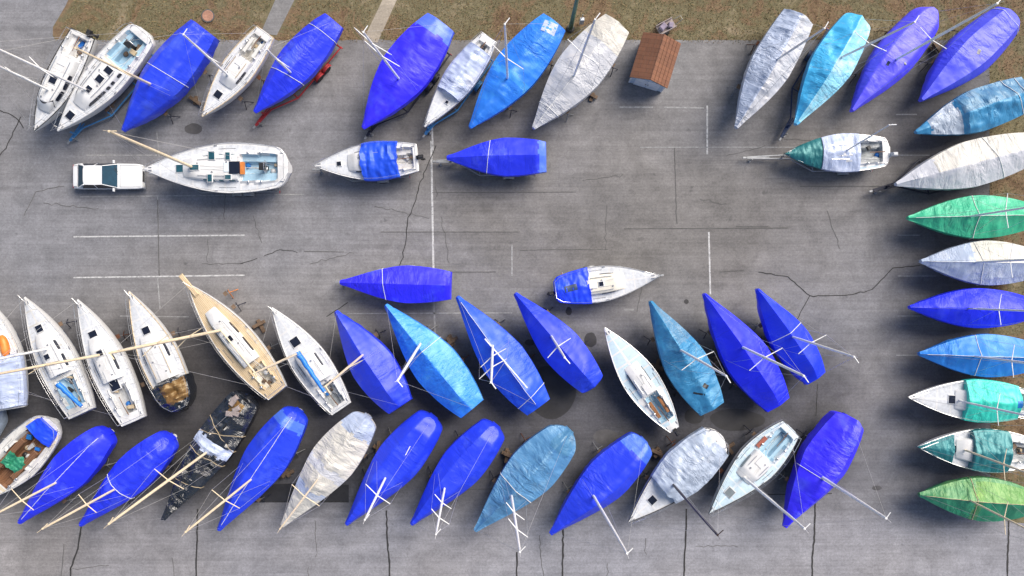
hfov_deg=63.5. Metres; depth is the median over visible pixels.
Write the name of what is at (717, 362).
timber stack
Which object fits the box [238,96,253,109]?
boat stand
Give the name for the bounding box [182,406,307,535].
sailboat
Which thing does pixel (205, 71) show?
boat stand
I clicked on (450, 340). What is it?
timber stack
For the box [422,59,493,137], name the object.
boat trailer
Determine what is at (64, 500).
boat stand
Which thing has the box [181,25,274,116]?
sailboat
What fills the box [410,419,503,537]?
sailboat
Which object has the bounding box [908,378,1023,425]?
sailboat
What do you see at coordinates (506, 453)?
timber stack
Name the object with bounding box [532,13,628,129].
sailboat
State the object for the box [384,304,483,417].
sailboat
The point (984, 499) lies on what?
sailboat
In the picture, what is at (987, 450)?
sailboat
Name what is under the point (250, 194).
boat trailer
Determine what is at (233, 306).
boat stand
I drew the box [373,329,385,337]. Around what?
boat stand
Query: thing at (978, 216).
sailboat
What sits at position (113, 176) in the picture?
sedan car
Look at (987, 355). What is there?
sailboat
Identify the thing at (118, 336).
boat stand
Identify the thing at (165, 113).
boat stand
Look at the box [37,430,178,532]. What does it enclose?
sailboat
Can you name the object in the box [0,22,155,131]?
sailboat
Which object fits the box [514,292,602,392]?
sailboat
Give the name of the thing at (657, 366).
timber stack
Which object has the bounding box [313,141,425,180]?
sailboat
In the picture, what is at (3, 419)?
dinghy
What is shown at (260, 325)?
timber stack
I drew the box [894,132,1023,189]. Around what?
sailboat
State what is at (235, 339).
sailboat
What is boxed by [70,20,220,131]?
sailboat
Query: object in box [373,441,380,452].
timber stack
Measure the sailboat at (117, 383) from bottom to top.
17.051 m
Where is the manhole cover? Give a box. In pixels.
[201,9,214,22]
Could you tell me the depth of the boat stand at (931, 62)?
59.32 m
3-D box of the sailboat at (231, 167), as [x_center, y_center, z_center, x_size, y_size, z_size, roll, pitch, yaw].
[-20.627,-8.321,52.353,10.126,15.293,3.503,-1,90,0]
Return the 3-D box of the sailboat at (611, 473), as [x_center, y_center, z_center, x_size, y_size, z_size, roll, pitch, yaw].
[5.975,13.853,51.604,9.310,16.792,3.140,-44,90,0]
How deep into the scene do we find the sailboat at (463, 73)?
57.70 m
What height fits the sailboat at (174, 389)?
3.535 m
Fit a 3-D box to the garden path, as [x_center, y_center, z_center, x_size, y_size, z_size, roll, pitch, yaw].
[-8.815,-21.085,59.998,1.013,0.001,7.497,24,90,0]
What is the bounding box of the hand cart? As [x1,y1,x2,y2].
[656,15,680,34]
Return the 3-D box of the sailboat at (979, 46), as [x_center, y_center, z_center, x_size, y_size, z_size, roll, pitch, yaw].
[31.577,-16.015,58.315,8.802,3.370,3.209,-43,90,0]
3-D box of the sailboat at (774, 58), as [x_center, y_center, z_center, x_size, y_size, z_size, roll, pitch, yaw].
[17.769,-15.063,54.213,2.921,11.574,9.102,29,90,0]
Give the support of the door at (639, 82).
in the garden shed
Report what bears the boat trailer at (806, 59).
on the parking lot
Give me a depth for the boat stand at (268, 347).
59.15 m
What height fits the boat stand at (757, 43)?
1.373 m
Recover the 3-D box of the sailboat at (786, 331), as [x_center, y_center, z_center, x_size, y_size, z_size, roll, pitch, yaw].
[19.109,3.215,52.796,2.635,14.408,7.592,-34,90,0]
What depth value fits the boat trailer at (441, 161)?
59.47 m
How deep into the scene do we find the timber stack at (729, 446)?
59.67 m
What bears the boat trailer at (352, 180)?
on the parking lot
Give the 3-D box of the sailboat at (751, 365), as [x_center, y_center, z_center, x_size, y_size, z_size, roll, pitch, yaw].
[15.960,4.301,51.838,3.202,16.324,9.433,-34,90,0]
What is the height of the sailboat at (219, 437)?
17.051 m
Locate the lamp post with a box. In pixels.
[566,0,578,32]
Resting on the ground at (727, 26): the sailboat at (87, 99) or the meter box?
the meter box
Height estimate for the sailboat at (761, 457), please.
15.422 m
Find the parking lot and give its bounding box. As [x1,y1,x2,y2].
[0,0,1023,575]
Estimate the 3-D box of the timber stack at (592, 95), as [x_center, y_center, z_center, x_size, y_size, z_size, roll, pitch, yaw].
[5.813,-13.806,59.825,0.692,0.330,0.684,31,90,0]
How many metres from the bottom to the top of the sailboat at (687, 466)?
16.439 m
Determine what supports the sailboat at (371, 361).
on the parking lot
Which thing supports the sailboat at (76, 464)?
on the parking lot
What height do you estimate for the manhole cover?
0.075 m
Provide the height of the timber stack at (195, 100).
0.330 m
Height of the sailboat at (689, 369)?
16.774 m
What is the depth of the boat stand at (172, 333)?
58.92 m
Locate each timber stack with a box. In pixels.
[189,95,201,105]
[252,319,265,332]
[280,468,293,478]
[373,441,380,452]
[445,334,457,346]
[501,448,511,462]
[589,92,597,101]
[651,359,663,371]
[651,446,662,457]
[711,356,721,366]
[727,442,734,454]
[929,41,942,52]
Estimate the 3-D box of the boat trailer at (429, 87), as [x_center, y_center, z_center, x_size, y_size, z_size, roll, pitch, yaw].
[-8.085,-14.171,59.425,3.450,1.150,8.606,36,90,0]
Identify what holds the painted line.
on the parking lot
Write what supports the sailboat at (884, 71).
on the parking lot
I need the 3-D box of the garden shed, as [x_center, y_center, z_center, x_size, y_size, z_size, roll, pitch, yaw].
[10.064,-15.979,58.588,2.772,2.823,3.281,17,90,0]
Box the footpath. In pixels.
[262,0,293,34]
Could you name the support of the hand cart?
on the ground at (727, 26)
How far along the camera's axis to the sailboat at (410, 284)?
57.73 m
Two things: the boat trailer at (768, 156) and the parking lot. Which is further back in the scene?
the parking lot
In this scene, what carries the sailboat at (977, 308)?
on the parking lot
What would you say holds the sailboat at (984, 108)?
on the parking lot
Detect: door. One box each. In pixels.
[633,78,648,87]
[645,81,660,90]
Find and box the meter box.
[579,15,583,24]
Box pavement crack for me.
[0,110,1009,575]
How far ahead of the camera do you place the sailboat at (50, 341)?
57.56 m
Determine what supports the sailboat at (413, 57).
on the boat trailer at (429, 87)
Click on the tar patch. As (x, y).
(562, 397)
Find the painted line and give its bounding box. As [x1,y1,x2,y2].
[74,48,935,355]
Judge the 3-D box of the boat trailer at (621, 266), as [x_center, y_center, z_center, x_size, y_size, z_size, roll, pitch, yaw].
[7.313,-0.438,59.425,7.254,1.150,2.740,-8,90,0]
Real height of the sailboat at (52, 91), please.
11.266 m
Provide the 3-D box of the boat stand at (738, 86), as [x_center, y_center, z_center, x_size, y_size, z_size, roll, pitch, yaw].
[15.877,-14.355,59.306,0.718,1.373,0.776,29,90,0]
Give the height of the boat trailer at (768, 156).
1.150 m
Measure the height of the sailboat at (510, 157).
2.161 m
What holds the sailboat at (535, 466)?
on the parking lot
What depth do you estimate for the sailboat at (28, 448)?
57.88 m
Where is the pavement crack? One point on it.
(526, 250)
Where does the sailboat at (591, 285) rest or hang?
on the boat trailer at (621, 266)
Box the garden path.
[363,0,396,41]
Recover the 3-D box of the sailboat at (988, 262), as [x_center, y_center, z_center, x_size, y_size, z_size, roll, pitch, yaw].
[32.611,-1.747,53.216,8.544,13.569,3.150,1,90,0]
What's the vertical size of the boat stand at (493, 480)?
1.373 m
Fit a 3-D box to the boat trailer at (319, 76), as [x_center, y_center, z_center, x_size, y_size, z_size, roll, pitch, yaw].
[-15.860,-14.747,59.425,2.821,1.150,8.568,40,90,0]
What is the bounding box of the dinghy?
[0,410,7,434]
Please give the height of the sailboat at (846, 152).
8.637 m
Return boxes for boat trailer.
[67,54,152,143]
[149,173,279,196]
[253,43,342,128]
[312,168,409,183]
[335,265,439,303]
[364,52,451,139]
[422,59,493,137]
[432,159,534,179]
[562,265,663,304]
[742,154,871,175]
[779,28,828,140]
[869,146,962,194]
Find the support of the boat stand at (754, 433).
on the parking lot
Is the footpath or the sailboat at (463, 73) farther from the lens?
the footpath
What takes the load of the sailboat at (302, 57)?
on the boat trailer at (319, 76)
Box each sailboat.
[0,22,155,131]
[0,27,98,131]
[0,296,95,418]
[0,299,146,426]
[0,311,28,410]
[0,415,61,494]
[0,426,116,523]
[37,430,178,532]
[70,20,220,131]
[104,130,291,192]
[104,273,287,399]
[108,390,259,524]
[124,290,196,412]
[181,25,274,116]
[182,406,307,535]
[249,306,350,414]
[253,13,343,113]
[277,411,375,532]
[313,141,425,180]
[325,310,412,413]
[340,265,451,302]
[345,410,442,525]
[354,13,454,129]
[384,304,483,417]
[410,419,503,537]
[423,31,496,127]
[446,138,546,176]
[456,296,549,414]
[469,13,565,128]
[474,425,575,552]
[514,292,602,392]
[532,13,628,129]
[547,266,660,303]
[549,432,651,557]
[604,327,679,435]
[628,426,728,538]
[648,300,730,415]
[702,293,808,411]
[709,419,809,529]
[734,9,828,128]
[754,288,858,384]
[782,411,890,527]
[783,124,897,172]
[793,13,918,125]
[849,0,1002,111]
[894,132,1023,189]
[906,193,1023,238]
[906,288,1023,327]
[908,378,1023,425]
[914,77,1023,135]
[916,428,1023,482]
[917,334,1023,377]
[918,7,1019,101]
[918,241,1023,285]
[918,476,1023,538]
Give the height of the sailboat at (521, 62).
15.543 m
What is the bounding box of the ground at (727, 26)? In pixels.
[53,0,1023,522]
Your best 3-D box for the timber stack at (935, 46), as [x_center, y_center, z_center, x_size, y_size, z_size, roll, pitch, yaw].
[30.627,-17.312,59.655,0.734,0.670,0.934,-30,90,0]
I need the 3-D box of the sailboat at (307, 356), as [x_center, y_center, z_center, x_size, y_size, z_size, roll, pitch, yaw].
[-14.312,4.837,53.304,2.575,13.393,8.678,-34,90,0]
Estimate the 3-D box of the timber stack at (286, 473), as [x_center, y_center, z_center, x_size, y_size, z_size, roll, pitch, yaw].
[-16.380,13.400,59.740,0.828,0.500,1.117,45,90,0]
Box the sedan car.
[73,160,145,191]
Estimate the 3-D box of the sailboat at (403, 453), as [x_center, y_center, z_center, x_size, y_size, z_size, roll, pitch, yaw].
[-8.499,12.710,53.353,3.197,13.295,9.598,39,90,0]
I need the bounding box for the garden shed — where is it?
[628,32,680,92]
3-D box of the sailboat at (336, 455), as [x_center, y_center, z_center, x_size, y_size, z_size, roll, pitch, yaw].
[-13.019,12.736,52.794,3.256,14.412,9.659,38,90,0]
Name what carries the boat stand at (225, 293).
on the parking lot
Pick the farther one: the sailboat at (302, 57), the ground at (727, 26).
the ground at (727, 26)
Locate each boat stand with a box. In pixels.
[58,319,77,327]
[61,494,78,502]
[115,331,132,339]
[163,111,179,123]
[171,327,187,336]
[203,70,214,83]
[223,289,237,297]
[231,302,245,309]
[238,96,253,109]
[267,342,279,350]
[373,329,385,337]
[490,471,499,483]
[727,84,740,95]
[744,425,756,435]
[746,41,759,53]
[777,472,788,481]
[919,60,934,71]
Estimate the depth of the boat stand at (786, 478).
58.91 m
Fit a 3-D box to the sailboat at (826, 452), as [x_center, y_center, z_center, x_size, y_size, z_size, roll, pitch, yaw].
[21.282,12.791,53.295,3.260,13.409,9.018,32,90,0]
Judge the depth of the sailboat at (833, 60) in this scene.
56.98 m
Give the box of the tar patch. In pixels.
[184,123,881,501]
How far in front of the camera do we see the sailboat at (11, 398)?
57.36 m
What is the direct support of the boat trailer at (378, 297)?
on the parking lot
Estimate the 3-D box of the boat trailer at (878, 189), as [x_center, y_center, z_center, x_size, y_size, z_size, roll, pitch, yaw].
[30.294,-8.180,59.425,9.537,1.150,3.221,-15,90,0]
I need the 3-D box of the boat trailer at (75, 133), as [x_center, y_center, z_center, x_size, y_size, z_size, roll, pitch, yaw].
[-29.126,-13.777,59.425,2.993,1.150,8.896,40,90,0]
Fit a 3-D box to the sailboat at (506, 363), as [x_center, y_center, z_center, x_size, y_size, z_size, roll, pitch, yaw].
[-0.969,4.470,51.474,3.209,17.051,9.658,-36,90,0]
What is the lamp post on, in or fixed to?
on the ground at (727, 26)
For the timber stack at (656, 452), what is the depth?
59.49 m
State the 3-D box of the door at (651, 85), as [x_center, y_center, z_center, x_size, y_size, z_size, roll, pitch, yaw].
[10.051,-14.388,59.080,0.860,1.800,0.090,17,90,0]
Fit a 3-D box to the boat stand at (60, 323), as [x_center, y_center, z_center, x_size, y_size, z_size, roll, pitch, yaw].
[-31.808,2.436,59.306,0.718,1.373,0.776,-25,90,0]
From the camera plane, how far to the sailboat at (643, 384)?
57.86 m

